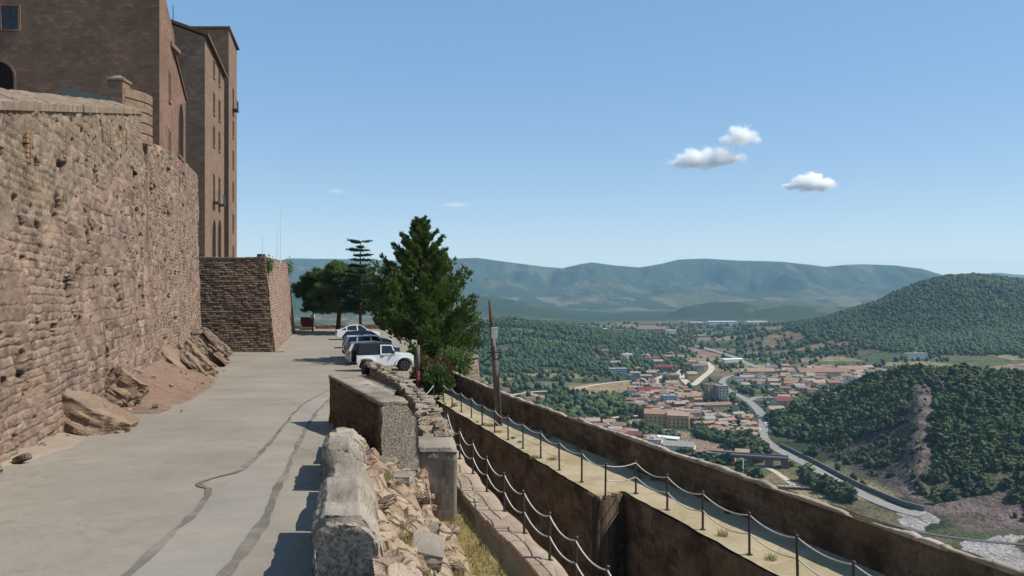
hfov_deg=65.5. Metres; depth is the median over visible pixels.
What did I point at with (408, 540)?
weed
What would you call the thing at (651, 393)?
village house
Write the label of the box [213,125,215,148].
window
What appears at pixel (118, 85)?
gate pier
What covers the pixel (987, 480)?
pine tree
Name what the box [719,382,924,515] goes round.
road
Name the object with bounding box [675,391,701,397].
village house
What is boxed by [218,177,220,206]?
window
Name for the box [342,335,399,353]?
parked car
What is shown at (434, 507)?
loose stone
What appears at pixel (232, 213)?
window
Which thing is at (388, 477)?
weed
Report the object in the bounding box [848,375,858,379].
village house
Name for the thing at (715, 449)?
village house
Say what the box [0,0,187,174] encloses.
castle keep
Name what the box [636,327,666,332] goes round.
village house
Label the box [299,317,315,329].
kiosk
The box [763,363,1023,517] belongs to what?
woodland
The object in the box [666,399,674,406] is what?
village house
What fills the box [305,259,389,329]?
pine tree
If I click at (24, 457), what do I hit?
loose stone
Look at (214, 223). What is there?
arched window
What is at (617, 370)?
village house
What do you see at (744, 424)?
village house
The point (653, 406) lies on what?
village house
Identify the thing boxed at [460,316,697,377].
woodland
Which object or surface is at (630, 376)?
village house
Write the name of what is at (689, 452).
broadleaf tree
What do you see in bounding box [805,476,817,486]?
broadleaf tree
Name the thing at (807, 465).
broadleaf tree
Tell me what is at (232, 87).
window
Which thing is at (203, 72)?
palace wing
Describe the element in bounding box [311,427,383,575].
road parapet
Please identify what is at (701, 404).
village house
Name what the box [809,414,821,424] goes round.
broadleaf tree
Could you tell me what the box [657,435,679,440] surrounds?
industrial shed
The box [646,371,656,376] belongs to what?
village house
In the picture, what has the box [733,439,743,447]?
broadleaf tree
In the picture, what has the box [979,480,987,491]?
pine tree
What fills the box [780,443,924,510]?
retaining wall
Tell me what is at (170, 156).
window
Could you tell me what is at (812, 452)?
broadleaf tree
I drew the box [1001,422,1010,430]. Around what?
pine tree
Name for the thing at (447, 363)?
shrub
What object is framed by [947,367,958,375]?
pine tree
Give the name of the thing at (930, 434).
pine tree
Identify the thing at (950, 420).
pine tree
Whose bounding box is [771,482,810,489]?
footbridge
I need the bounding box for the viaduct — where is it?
[695,450,789,468]
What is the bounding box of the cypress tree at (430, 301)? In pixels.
[355,214,489,359]
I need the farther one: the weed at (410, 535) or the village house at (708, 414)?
the village house at (708, 414)
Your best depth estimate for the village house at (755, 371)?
1059.89 m
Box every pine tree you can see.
[290,267,325,331]
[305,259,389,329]
[852,388,860,395]
[895,368,903,375]
[900,364,908,370]
[914,484,926,494]
[916,363,926,375]
[925,431,934,441]
[926,469,943,482]
[929,412,943,420]
[929,486,939,493]
[930,419,942,423]
[930,468,944,475]
[930,492,941,502]
[931,422,943,431]
[932,453,942,460]
[933,461,942,467]
[937,409,952,421]
[937,432,948,441]
[938,440,945,448]
[939,458,949,468]
[940,402,951,410]
[942,416,952,423]
[943,486,954,495]
[944,452,952,458]
[945,442,955,450]
[946,491,957,501]
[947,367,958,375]
[947,436,954,442]
[951,378,964,385]
[951,430,963,439]
[952,456,960,465]
[955,439,962,446]
[955,476,967,485]
[960,432,969,439]
[960,471,970,480]
[961,464,971,469]
[962,376,973,382]
[962,436,972,446]
[962,453,971,460]
[967,426,977,433]
[969,434,977,443]
[972,453,979,460]
[973,445,982,453]
[974,424,982,428]
[975,403,987,410]
[977,374,987,380]
[978,484,992,495]
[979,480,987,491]
[980,453,992,461]
[980,456,988,463]
[981,477,993,486]
[982,420,989,429]
[984,424,996,436]
[990,457,1000,465]
[993,374,1005,381]
[995,452,1002,459]
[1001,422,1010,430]
[1002,385,1011,391]
[1002,476,1014,487]
[1004,439,1017,446]
[1006,430,1017,441]
[1007,490,1022,503]
[1011,383,1020,390]
[1012,378,1020,383]
[1012,470,1021,483]
[1013,484,1023,499]
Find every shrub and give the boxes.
[409,355,434,384]
[420,362,456,398]
[424,356,455,382]
[434,345,476,376]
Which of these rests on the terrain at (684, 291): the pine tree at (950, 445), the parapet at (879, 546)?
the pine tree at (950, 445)
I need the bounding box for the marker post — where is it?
[416,345,419,387]
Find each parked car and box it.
[335,324,379,337]
[342,330,391,342]
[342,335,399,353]
[345,340,399,360]
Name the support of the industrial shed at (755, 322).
on the terrain at (684, 291)
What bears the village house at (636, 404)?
on the terrain at (684, 291)
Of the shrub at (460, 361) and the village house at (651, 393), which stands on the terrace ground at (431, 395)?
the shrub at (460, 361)
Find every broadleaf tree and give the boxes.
[584,409,592,417]
[600,414,609,422]
[617,417,630,426]
[620,408,630,418]
[636,407,643,417]
[637,419,646,429]
[648,423,656,431]
[676,446,686,452]
[684,448,694,455]
[691,453,701,458]
[711,453,720,459]
[716,458,725,465]
[717,443,729,450]
[719,451,730,462]
[725,430,736,435]
[728,438,735,447]
[732,433,741,438]
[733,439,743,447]
[734,457,746,471]
[735,415,742,425]
[737,407,749,411]
[738,466,749,474]
[741,441,750,447]
[749,444,760,452]
[749,465,761,478]
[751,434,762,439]
[761,444,773,453]
[788,417,796,423]
[795,466,810,479]
[797,469,805,481]
[802,462,815,472]
[805,444,817,456]
[805,473,819,483]
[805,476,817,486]
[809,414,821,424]
[811,408,821,415]
[814,479,829,492]
[816,391,825,401]
[818,473,828,479]
[825,476,834,483]
[827,486,837,498]
[829,486,838,499]
[837,489,847,500]
[844,485,857,502]
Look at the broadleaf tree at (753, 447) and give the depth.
570.35 m
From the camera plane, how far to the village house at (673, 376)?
1021.67 m
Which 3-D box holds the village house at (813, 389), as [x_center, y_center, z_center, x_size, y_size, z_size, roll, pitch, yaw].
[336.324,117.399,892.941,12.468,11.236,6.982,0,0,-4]
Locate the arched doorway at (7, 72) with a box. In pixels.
[0,60,15,89]
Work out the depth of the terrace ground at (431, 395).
39.02 m
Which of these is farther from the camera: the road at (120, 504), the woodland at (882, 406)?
the woodland at (882, 406)
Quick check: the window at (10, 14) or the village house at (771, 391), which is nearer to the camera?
the window at (10, 14)
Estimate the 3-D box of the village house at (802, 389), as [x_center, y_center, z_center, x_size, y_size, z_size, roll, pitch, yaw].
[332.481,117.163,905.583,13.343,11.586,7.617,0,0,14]
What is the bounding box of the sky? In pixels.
[166,0,1023,274]
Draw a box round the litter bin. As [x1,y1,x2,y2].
[360,359,369,374]
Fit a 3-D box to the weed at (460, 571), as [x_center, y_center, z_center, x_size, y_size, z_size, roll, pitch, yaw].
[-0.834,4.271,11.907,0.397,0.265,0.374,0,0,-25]
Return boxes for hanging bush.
[265,253,277,280]
[284,257,297,282]
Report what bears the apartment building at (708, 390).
on the terrain at (684, 291)
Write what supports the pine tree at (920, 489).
on the terrain at (684, 291)
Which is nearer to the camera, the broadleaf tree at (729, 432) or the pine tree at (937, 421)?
the pine tree at (937, 421)
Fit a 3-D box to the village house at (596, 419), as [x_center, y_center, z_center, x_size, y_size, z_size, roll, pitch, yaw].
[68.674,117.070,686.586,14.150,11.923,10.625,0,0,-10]
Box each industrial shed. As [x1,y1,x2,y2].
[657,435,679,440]
[689,322,703,324]
[706,321,737,324]
[745,321,767,324]
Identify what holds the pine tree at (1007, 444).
on the terrain at (684, 291)
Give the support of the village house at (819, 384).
on the terrain at (684, 291)
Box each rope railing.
[437,404,610,575]
[440,384,870,575]
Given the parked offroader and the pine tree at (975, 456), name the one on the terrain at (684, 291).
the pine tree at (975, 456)
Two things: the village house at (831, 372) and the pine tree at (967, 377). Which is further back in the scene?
the village house at (831, 372)
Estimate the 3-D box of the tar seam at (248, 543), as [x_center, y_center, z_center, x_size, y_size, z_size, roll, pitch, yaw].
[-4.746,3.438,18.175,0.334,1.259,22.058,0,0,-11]
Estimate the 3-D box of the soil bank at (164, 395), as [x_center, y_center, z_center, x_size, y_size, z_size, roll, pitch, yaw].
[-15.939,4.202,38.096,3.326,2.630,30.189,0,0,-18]
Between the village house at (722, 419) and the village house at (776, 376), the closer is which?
the village house at (722, 419)
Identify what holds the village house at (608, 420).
on the terrain at (684, 291)
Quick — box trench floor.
[440,509,505,575]
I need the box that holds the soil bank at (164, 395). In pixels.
[121,360,217,412]
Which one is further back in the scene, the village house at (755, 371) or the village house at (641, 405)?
the village house at (755, 371)
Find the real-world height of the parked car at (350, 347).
1.585 m
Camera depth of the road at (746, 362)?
1411.52 m
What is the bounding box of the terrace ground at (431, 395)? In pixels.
[413,380,438,397]
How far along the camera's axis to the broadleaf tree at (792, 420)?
656.27 m
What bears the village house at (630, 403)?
on the terrain at (684, 291)
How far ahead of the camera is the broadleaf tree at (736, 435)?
602.81 m
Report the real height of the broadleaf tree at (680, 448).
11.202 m
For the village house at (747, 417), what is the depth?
691.67 m
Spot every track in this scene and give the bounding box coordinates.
[512,380,629,394]
[747,466,795,484]
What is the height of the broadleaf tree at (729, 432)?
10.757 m
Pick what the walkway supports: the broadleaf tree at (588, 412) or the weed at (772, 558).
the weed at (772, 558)
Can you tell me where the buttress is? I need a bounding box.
[418,436,457,520]
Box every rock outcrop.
[61,387,139,435]
[103,364,148,406]
[161,345,187,369]
[173,340,218,375]
[189,327,232,366]
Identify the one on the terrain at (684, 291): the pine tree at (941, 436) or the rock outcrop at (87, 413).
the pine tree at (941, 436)
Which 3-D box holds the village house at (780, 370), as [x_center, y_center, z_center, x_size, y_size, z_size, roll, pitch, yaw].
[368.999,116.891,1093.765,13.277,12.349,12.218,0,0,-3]
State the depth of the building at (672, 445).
564.26 m
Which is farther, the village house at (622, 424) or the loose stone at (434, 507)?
the village house at (622, 424)
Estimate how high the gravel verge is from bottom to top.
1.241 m
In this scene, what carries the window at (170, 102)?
in the castle keep
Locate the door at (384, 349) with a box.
[380,345,395,356]
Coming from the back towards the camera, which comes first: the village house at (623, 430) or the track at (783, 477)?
the village house at (623, 430)
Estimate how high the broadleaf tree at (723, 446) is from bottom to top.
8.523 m
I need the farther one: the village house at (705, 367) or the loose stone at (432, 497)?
the village house at (705, 367)
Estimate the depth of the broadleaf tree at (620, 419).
676.83 m
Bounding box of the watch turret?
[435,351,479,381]
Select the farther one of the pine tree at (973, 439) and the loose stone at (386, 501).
the pine tree at (973, 439)
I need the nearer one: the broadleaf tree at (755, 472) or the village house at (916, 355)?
the broadleaf tree at (755, 472)
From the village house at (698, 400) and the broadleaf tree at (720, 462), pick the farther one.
the village house at (698, 400)
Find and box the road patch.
[131,391,327,575]
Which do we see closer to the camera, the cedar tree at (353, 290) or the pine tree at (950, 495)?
the cedar tree at (353, 290)
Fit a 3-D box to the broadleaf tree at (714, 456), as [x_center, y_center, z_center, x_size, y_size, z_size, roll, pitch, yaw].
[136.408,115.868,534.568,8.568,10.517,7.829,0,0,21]
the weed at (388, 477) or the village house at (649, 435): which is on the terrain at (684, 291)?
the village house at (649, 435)
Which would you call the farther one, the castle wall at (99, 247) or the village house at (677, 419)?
the village house at (677, 419)
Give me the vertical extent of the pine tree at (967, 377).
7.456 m
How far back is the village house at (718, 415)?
699.38 m
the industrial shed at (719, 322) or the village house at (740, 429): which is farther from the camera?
the industrial shed at (719, 322)
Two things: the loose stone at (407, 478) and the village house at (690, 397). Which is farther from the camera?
the village house at (690, 397)
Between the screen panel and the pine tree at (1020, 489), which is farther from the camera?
the pine tree at (1020, 489)
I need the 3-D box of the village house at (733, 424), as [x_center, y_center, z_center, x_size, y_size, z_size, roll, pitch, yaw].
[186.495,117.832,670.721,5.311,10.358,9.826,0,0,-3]
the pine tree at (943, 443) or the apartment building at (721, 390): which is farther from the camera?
the apartment building at (721, 390)
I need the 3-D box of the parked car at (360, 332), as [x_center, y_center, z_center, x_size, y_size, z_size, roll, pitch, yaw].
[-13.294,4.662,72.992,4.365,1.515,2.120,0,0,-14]
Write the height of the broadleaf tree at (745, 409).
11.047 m
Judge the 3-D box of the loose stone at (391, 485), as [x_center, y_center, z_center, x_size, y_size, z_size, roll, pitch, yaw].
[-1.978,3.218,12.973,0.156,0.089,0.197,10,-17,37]
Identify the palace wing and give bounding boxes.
[171,19,227,256]
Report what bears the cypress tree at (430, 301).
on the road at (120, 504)
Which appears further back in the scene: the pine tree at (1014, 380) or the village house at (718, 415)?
the village house at (718, 415)
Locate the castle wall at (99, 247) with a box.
[0,88,200,462]
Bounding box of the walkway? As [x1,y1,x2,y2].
[434,389,885,575]
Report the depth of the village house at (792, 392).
855.36 m
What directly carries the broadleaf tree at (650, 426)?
on the terrain at (684, 291)
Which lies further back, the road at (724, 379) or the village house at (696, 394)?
the road at (724, 379)
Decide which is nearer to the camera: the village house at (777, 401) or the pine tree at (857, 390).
the pine tree at (857, 390)
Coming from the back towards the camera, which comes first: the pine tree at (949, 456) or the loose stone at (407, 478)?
the pine tree at (949, 456)
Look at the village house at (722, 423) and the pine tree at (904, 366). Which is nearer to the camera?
the pine tree at (904, 366)
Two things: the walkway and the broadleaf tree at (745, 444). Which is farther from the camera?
the broadleaf tree at (745, 444)
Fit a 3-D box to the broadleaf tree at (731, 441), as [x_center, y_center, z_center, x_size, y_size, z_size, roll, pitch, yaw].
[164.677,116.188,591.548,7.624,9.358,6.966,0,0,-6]
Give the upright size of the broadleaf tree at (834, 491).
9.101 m
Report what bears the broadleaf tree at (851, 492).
on the terrain at (684, 291)
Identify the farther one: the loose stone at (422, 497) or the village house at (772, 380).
the village house at (772, 380)
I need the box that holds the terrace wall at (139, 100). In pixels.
[125,88,152,145]
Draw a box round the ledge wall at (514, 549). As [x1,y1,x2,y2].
[457,450,567,575]
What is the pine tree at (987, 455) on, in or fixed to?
on the terrain at (684, 291)
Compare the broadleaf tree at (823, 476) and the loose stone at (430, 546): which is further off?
the broadleaf tree at (823, 476)
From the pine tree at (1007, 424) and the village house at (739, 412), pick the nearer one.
the pine tree at (1007, 424)
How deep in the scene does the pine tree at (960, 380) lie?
575.83 m
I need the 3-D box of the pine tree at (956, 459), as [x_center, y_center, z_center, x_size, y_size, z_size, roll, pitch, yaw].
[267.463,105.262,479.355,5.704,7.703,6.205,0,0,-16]
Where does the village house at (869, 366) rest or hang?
on the terrain at (684, 291)
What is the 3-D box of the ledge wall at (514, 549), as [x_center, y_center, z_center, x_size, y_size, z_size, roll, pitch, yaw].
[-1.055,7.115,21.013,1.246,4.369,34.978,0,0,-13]
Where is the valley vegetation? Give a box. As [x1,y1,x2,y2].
[472,320,949,502]
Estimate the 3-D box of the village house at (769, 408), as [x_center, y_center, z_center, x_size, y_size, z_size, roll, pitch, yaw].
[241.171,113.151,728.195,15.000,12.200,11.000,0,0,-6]
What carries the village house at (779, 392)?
on the terrain at (684, 291)
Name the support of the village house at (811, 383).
on the terrain at (684, 291)
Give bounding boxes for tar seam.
[122,390,327,575]
[216,400,327,575]
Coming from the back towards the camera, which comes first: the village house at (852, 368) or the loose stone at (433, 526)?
the village house at (852, 368)
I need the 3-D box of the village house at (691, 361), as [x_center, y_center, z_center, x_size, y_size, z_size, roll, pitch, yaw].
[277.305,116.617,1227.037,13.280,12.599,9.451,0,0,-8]
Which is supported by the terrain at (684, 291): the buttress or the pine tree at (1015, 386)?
the pine tree at (1015, 386)
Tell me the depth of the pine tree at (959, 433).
506.43 m
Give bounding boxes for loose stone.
[12,453,31,463]
[377,494,396,510]
[379,455,396,464]
[386,481,396,489]
[393,471,415,486]
[411,468,419,472]
[412,529,445,570]
[413,491,429,504]
[422,567,428,575]
[423,519,459,544]
[427,519,438,533]
[430,493,434,502]
[431,503,436,510]
[448,558,465,574]
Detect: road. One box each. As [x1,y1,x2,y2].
[0,329,432,575]
[676,362,714,384]
[683,343,758,367]
[719,375,733,381]
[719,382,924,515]
[745,396,762,400]
[885,521,1023,544]
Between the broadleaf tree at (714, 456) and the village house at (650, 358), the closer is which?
the broadleaf tree at (714, 456)
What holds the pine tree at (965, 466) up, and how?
on the terrain at (684, 291)
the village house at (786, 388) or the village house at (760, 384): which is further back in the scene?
the village house at (760, 384)
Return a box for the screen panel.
[61,87,107,99]
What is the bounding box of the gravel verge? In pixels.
[0,433,85,468]
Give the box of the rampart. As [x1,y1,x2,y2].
[434,400,778,575]
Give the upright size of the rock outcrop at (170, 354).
2.585 m
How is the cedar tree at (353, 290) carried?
on the road at (120, 504)
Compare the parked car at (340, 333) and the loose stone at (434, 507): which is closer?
the loose stone at (434, 507)
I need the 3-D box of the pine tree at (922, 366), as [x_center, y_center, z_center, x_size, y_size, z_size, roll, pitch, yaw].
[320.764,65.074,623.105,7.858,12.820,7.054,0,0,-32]
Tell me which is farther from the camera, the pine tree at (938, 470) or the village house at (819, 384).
the village house at (819, 384)
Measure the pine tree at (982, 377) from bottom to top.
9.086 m
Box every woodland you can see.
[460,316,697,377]
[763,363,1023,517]
[768,272,1023,357]
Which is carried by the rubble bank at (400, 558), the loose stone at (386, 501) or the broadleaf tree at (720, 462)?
the loose stone at (386, 501)
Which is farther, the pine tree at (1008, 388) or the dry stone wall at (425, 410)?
the pine tree at (1008, 388)
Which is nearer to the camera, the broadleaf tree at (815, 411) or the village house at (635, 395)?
the broadleaf tree at (815, 411)
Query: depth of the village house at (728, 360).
1283.21 m
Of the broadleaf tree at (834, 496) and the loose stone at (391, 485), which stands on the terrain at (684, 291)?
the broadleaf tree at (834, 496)
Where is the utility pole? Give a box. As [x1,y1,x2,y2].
[481,300,501,425]
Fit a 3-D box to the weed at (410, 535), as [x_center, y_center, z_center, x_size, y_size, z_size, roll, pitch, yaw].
[-1.325,3.102,10.029,0.235,0.157,0.221,0,0,-39]
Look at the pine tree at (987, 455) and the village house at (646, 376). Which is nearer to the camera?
the pine tree at (987, 455)
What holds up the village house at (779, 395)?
on the terrain at (684, 291)
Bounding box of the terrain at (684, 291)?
[283,258,1023,568]
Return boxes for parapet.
[295,325,466,332]
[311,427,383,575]
[328,374,420,468]
[450,350,1023,575]
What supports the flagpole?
on the bastion
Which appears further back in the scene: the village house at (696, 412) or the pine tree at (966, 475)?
the village house at (696, 412)
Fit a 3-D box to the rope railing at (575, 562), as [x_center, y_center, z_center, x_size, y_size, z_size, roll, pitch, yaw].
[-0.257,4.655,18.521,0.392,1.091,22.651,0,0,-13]
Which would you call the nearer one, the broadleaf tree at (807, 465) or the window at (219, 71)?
the window at (219, 71)
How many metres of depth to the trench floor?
15.75 m
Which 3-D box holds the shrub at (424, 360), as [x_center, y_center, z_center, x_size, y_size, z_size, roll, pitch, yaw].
[-4.729,4.529,43.012,1.782,1.942,1.786,0,0,0]
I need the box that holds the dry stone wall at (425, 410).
[366,362,453,436]
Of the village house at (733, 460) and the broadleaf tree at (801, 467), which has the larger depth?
the village house at (733, 460)
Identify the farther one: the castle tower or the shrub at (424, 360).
the castle tower
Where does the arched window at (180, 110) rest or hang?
in the castle keep
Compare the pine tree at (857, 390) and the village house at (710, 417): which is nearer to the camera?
the pine tree at (857, 390)
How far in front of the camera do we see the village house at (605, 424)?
660.21 m
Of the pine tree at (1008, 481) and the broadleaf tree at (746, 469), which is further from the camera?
the broadleaf tree at (746, 469)
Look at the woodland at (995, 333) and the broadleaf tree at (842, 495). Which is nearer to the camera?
the broadleaf tree at (842, 495)
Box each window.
[0,4,20,30]
[169,70,171,104]
[169,129,171,158]
[178,102,184,162]
[212,219,215,256]
[213,58,215,79]
[213,91,215,116]
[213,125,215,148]
[213,173,214,203]
[218,67,220,87]
[218,98,220,122]
[218,130,220,152]
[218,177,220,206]
[218,219,220,256]
[232,87,233,111]
[232,120,234,139]
[232,150,234,169]
[232,181,234,200]
[232,213,234,232]
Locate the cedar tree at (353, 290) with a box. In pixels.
[334,238,382,324]
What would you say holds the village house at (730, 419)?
on the terrain at (684, 291)
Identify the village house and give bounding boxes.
[585,416,600,422]
[601,418,615,423]
[601,422,611,427]
[607,425,621,429]
[608,367,626,374]
[611,421,626,426]
[613,428,626,433]
[620,354,626,360]
[626,397,636,400]
[626,401,634,407]
[626,430,642,436]
[627,373,635,379]
[627,388,636,395]
[630,371,640,377]
[631,393,639,397]
[635,401,646,410]
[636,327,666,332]
[636,386,660,392]
[637,377,645,382]
[638,402,645,410]
[640,374,651,379]
[640,393,649,398]
[642,433,657,436]
[643,436,663,444]
[644,356,658,361]
[644,391,653,397]
[644,408,680,426]
[645,398,651,404]
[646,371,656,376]
[647,404,660,408]
[649,389,660,394]
[652,359,662,363]
[652,364,678,371]
[652,397,661,404]
[657,390,668,393]
[660,393,676,401]
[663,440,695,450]
[664,380,678,382]
[665,329,675,335]
[665,374,677,379]
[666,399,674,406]
[667,410,689,428]
[672,400,685,407]
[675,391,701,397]
[685,371,697,378]
[685,394,693,402]
[687,359,696,363]
[687,409,700,416]
[689,363,702,371]
[689,401,731,409]
[689,416,694,426]
[693,402,705,409]
[693,420,701,428]
[694,397,702,402]
[695,448,710,451]
[701,419,714,426]
[702,412,716,415]
[703,364,707,370]
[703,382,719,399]
[703,415,715,419]
[707,424,720,430]
[707,447,723,450]
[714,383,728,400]
[714,413,724,418]
[714,420,728,426]
[716,417,727,420]
[717,449,735,462]
[722,358,742,362]
[722,424,734,429]
[726,416,736,422]
[729,421,737,427]
[730,410,745,414]
[733,375,748,382]
[735,427,744,431]
[735,447,749,458]
[739,381,750,386]
[739,421,751,426]
[741,415,753,420]
[743,367,773,374]
[744,377,756,384]
[746,420,757,426]
[756,372,768,376]
[756,375,767,379]
[756,381,765,388]
[763,395,773,400]
[765,405,784,412]
[766,378,778,385]
[767,387,777,395]
[770,382,780,386]
[771,374,783,380]
[771,396,791,405]
[774,390,786,396]
[775,369,785,373]
[776,394,789,396]
[779,385,790,392]
[783,380,796,384]
[786,395,799,398]
[788,391,798,395]
[789,370,800,374]
[795,367,850,376]
[798,386,810,393]
[805,381,816,386]
[805,387,817,394]
[810,379,825,382]
[811,375,826,378]
[815,382,828,386]
[825,379,840,387]
[834,366,867,371]
[838,377,850,382]
[839,373,852,377]
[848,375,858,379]
[861,364,873,368]
[903,352,927,357]
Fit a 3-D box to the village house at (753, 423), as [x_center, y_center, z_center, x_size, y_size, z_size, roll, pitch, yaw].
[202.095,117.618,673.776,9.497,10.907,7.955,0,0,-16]
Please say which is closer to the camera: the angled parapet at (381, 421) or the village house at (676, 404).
the angled parapet at (381, 421)
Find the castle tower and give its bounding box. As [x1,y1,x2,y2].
[191,26,239,256]
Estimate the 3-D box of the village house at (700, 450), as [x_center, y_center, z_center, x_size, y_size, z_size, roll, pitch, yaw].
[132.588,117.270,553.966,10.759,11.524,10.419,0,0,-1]
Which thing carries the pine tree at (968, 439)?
on the terrain at (684, 291)
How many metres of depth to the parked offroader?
51.66 m
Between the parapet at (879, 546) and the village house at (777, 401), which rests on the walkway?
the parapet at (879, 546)
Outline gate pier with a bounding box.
[106,75,131,104]
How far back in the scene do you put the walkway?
20.41 m
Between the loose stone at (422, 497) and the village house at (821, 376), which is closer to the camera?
the loose stone at (422, 497)
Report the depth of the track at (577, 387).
968.80 m
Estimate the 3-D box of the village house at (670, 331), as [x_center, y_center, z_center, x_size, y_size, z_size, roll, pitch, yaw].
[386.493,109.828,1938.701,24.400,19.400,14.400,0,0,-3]
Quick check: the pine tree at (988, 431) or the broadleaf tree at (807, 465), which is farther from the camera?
the broadleaf tree at (807, 465)
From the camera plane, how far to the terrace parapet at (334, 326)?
105.99 m
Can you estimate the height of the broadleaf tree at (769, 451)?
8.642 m
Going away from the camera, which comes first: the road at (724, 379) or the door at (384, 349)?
the door at (384, 349)
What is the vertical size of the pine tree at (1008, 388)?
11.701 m
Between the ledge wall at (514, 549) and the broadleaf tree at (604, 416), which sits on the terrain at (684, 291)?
the broadleaf tree at (604, 416)
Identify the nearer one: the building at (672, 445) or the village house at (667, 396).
the building at (672, 445)
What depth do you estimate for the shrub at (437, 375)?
39.09 m
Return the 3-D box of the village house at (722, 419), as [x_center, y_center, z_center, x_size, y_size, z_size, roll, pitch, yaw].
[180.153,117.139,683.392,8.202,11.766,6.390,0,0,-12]
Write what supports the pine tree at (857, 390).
on the terrain at (684, 291)
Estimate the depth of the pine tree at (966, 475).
459.68 m
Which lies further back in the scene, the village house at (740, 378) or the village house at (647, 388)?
the village house at (740, 378)
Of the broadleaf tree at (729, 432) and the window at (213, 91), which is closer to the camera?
the window at (213, 91)
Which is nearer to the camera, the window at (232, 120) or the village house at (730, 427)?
the window at (232, 120)
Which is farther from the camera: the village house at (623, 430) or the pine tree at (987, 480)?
the village house at (623, 430)
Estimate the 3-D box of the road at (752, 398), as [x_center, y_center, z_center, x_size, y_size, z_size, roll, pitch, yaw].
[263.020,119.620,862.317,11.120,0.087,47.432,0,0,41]
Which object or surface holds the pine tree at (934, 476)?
on the terrain at (684, 291)
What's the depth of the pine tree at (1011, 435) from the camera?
489.58 m
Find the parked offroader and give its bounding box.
[351,342,415,370]
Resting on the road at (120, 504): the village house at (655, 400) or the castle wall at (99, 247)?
the castle wall at (99, 247)
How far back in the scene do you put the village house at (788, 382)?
952.76 m
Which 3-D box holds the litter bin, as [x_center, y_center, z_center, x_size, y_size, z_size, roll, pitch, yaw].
[-8.394,4.539,45.500,0.560,1.000,0.546,0,0,0]
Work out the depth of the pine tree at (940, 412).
529.02 m
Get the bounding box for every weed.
[379,466,397,480]
[393,518,414,530]
[397,528,416,541]
[397,531,409,542]
[401,538,416,547]
[451,564,469,575]
[547,456,557,460]
[717,528,727,536]
[764,553,777,561]
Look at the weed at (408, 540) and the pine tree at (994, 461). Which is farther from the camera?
the pine tree at (994, 461)
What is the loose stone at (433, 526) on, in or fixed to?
on the rubble bank at (400, 558)
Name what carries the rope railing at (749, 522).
on the walkway
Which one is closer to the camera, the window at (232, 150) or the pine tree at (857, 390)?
the window at (232, 150)
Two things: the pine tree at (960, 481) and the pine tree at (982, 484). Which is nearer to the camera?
the pine tree at (982, 484)
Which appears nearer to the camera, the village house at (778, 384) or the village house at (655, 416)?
the village house at (655, 416)
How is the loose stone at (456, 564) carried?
on the rubble bank at (400, 558)
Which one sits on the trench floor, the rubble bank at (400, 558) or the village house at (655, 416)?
the rubble bank at (400, 558)
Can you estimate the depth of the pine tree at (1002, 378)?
568.30 m
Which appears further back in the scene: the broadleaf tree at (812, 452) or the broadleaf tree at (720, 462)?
the broadleaf tree at (812, 452)
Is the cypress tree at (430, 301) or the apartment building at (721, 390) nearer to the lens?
the cypress tree at (430, 301)
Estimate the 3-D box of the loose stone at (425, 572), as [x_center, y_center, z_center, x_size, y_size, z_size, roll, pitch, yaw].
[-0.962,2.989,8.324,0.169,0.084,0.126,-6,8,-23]
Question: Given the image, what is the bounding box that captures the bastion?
[199,257,294,351]
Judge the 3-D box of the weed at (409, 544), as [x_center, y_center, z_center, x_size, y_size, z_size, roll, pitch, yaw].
[-1.212,2.839,8.861,0.270,0.093,0.258,0,0,45]
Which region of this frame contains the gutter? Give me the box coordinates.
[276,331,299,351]
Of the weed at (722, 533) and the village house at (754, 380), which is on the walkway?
the weed at (722, 533)
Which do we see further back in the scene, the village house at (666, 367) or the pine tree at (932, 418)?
the village house at (666, 367)
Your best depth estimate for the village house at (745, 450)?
561.33 m
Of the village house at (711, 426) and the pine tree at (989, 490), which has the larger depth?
the village house at (711, 426)
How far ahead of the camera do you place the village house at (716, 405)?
783.73 m
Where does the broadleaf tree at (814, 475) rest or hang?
on the terrain at (684, 291)
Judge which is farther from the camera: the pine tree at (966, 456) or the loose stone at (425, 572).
the pine tree at (966, 456)
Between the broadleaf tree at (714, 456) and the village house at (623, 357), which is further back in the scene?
the village house at (623, 357)
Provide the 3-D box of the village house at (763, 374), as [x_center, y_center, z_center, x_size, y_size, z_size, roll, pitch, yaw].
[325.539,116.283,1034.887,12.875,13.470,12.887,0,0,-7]
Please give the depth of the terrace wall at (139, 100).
35.37 m
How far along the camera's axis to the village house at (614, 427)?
645.08 m
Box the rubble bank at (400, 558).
[363,448,468,575]
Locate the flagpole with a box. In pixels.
[280,213,280,261]
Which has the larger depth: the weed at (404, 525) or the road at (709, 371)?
the road at (709, 371)
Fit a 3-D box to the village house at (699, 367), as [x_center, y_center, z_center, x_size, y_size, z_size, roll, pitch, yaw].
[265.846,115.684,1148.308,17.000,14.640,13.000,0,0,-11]
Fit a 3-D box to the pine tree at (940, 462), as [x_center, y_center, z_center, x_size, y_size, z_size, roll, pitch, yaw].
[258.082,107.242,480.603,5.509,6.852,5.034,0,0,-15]

